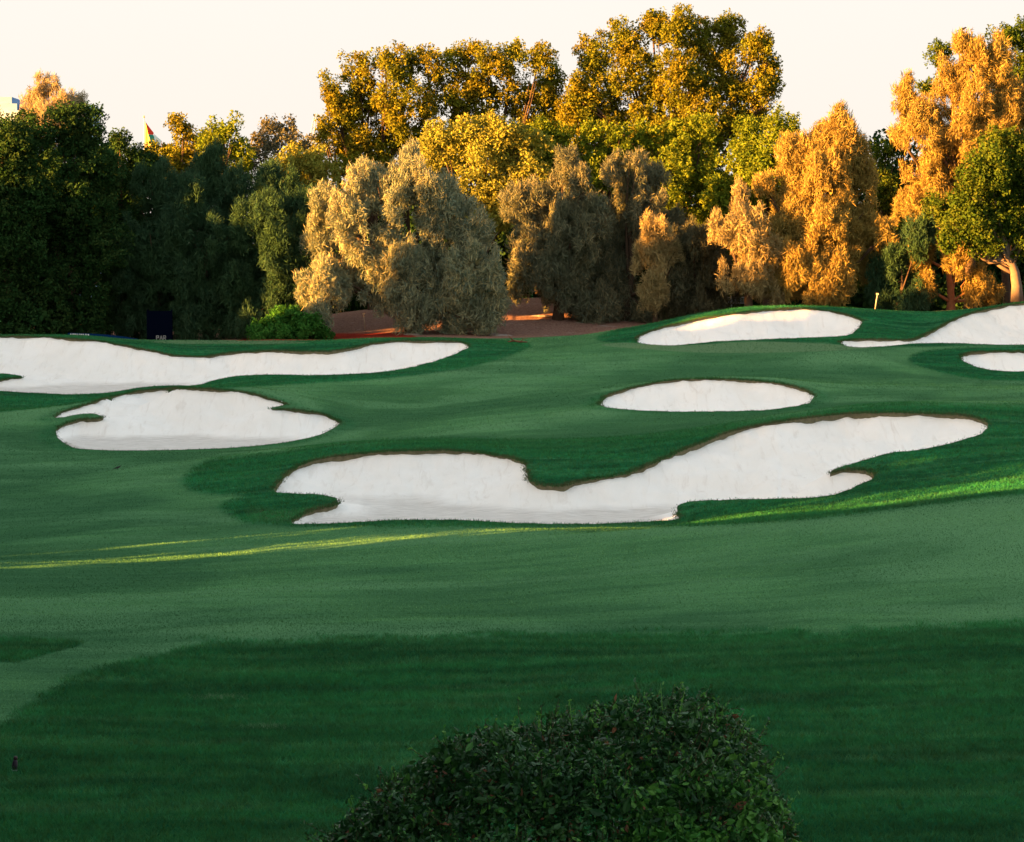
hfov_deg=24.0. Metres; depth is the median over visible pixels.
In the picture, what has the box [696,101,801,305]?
broadleaf tree
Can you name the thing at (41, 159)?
thicket tree
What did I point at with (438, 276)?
feathery tree
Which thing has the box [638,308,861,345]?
sand bunker
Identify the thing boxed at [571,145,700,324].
feathery tree
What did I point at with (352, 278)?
thicket tree
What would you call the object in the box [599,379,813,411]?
sand bunker
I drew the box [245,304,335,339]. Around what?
shrub
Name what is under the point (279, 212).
feathery tree
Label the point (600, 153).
broadleaf tree
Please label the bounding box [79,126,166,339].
broadleaf tree
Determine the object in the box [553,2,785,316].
broadleaf tree
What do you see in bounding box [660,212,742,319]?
feathery tree
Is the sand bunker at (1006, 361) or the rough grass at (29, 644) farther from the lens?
the sand bunker at (1006, 361)
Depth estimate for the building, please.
417.96 m
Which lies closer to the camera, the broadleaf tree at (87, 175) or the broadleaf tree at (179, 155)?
the broadleaf tree at (87, 175)
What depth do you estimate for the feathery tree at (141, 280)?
128.36 m
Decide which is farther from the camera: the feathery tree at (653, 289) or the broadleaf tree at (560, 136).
the broadleaf tree at (560, 136)
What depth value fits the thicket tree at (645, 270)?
149.40 m
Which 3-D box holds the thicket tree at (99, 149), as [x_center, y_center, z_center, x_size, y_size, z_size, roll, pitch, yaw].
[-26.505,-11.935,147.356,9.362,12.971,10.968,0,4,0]
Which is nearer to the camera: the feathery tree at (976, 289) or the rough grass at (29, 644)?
the rough grass at (29, 644)
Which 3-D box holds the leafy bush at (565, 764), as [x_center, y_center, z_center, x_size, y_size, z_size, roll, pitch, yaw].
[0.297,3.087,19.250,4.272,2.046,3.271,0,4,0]
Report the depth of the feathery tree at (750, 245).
126.89 m
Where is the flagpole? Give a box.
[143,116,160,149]
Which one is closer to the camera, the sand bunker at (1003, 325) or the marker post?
the marker post
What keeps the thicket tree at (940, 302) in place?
on the ground at (522, 321)
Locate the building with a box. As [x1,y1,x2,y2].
[0,97,60,159]
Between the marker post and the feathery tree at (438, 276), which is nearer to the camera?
the marker post
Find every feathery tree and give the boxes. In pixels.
[18,70,88,174]
[105,154,198,339]
[153,135,263,339]
[206,156,324,339]
[293,262,353,329]
[298,135,513,335]
[495,143,617,320]
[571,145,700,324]
[628,207,685,322]
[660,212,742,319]
[705,175,788,306]
[750,99,898,306]
[861,201,940,310]
[886,26,1023,308]
[904,185,1007,309]
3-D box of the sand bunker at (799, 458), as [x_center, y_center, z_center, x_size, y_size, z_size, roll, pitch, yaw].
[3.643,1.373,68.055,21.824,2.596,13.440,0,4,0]
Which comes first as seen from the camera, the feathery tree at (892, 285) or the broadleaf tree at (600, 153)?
the feathery tree at (892, 285)
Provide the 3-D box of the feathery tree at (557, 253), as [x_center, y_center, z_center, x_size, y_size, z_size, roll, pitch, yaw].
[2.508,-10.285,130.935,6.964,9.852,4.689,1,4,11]
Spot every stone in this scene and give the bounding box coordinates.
[492,334,511,335]
[533,315,551,316]
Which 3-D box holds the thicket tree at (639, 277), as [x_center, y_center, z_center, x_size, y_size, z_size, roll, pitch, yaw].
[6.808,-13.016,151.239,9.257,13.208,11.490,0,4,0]
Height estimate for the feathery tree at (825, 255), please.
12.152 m
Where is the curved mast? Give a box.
[309,113,316,141]
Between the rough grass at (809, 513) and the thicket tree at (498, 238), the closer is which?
the rough grass at (809, 513)
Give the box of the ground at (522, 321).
[0,289,1023,841]
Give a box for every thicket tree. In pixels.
[0,144,66,327]
[32,123,131,330]
[254,177,354,313]
[326,156,417,312]
[396,119,513,295]
[487,112,601,298]
[570,125,647,299]
[638,145,743,314]
[706,153,812,307]
[785,143,865,307]
[850,128,945,310]
[928,152,1010,310]
[963,187,1023,302]
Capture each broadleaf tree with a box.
[0,106,72,334]
[20,96,135,334]
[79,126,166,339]
[143,111,203,180]
[193,110,257,335]
[246,113,315,184]
[266,140,343,268]
[297,39,441,309]
[417,36,574,254]
[417,108,556,253]
[515,114,593,194]
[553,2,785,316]
[577,116,658,220]
[632,107,734,315]
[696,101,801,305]
[853,138,909,309]
[915,14,1023,303]
[919,123,1023,301]
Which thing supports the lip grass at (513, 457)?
on the ground at (522, 321)
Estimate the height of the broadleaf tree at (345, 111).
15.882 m
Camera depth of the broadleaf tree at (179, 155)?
134.90 m
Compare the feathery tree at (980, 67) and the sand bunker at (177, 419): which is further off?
the feathery tree at (980, 67)
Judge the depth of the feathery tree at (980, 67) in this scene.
134.04 m
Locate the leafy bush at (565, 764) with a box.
[300,677,814,841]
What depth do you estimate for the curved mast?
596.54 m
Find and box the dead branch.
[507,334,526,342]
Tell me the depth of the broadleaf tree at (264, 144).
137.28 m
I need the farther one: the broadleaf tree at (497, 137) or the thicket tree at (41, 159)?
the thicket tree at (41, 159)
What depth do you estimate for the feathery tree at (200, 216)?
128.56 m
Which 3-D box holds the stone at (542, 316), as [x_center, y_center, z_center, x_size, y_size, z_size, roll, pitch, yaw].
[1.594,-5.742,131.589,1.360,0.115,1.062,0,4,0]
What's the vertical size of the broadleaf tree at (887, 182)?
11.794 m
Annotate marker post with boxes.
[11,756,17,770]
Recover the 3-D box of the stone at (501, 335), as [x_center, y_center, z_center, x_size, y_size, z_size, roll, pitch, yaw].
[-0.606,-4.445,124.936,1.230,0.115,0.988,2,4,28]
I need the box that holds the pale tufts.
[175,691,306,728]
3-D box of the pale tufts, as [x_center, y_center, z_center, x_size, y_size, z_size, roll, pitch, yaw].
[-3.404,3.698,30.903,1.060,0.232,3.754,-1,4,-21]
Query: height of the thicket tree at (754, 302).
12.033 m
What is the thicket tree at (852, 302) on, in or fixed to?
on the ground at (522, 321)
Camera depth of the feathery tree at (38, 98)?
150.50 m
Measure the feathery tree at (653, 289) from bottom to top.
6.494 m
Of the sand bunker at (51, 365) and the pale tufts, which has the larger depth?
the sand bunker at (51, 365)
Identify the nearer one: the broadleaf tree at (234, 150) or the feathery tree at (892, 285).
the feathery tree at (892, 285)
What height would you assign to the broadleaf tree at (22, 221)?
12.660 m
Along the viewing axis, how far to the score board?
125.37 m
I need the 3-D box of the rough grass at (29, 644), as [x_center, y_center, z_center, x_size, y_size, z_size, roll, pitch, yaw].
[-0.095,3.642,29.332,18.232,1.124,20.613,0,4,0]
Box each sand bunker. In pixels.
[0,336,467,394]
[55,388,338,450]
[274,412,987,523]
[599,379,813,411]
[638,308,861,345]
[841,303,1023,346]
[961,351,1023,371]
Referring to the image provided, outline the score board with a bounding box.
[147,309,172,339]
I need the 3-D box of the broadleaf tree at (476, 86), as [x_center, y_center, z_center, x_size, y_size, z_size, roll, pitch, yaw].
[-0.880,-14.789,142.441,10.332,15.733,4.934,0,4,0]
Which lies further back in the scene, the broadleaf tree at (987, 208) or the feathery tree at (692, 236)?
the feathery tree at (692, 236)
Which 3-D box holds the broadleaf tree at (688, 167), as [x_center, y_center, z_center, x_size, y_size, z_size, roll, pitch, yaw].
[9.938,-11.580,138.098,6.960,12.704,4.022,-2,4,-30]
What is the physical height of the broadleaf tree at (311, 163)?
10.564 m
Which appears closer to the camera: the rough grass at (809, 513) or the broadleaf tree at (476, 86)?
the rough grass at (809, 513)
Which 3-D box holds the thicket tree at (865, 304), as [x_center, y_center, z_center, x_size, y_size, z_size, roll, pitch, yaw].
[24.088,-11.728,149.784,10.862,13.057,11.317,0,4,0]
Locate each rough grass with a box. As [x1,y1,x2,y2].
[0,301,1023,527]
[0,613,1023,841]
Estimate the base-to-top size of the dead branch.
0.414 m
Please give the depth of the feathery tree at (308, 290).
124.20 m
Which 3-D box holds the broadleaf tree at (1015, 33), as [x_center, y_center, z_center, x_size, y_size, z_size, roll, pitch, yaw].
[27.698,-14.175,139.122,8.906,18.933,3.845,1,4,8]
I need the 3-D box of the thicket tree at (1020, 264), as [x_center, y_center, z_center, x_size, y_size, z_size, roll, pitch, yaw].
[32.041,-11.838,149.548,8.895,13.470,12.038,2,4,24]
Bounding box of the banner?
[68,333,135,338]
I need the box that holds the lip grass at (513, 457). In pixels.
[0,302,1023,523]
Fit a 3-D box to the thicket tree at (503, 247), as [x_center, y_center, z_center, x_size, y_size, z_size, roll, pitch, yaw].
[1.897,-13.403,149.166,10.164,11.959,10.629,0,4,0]

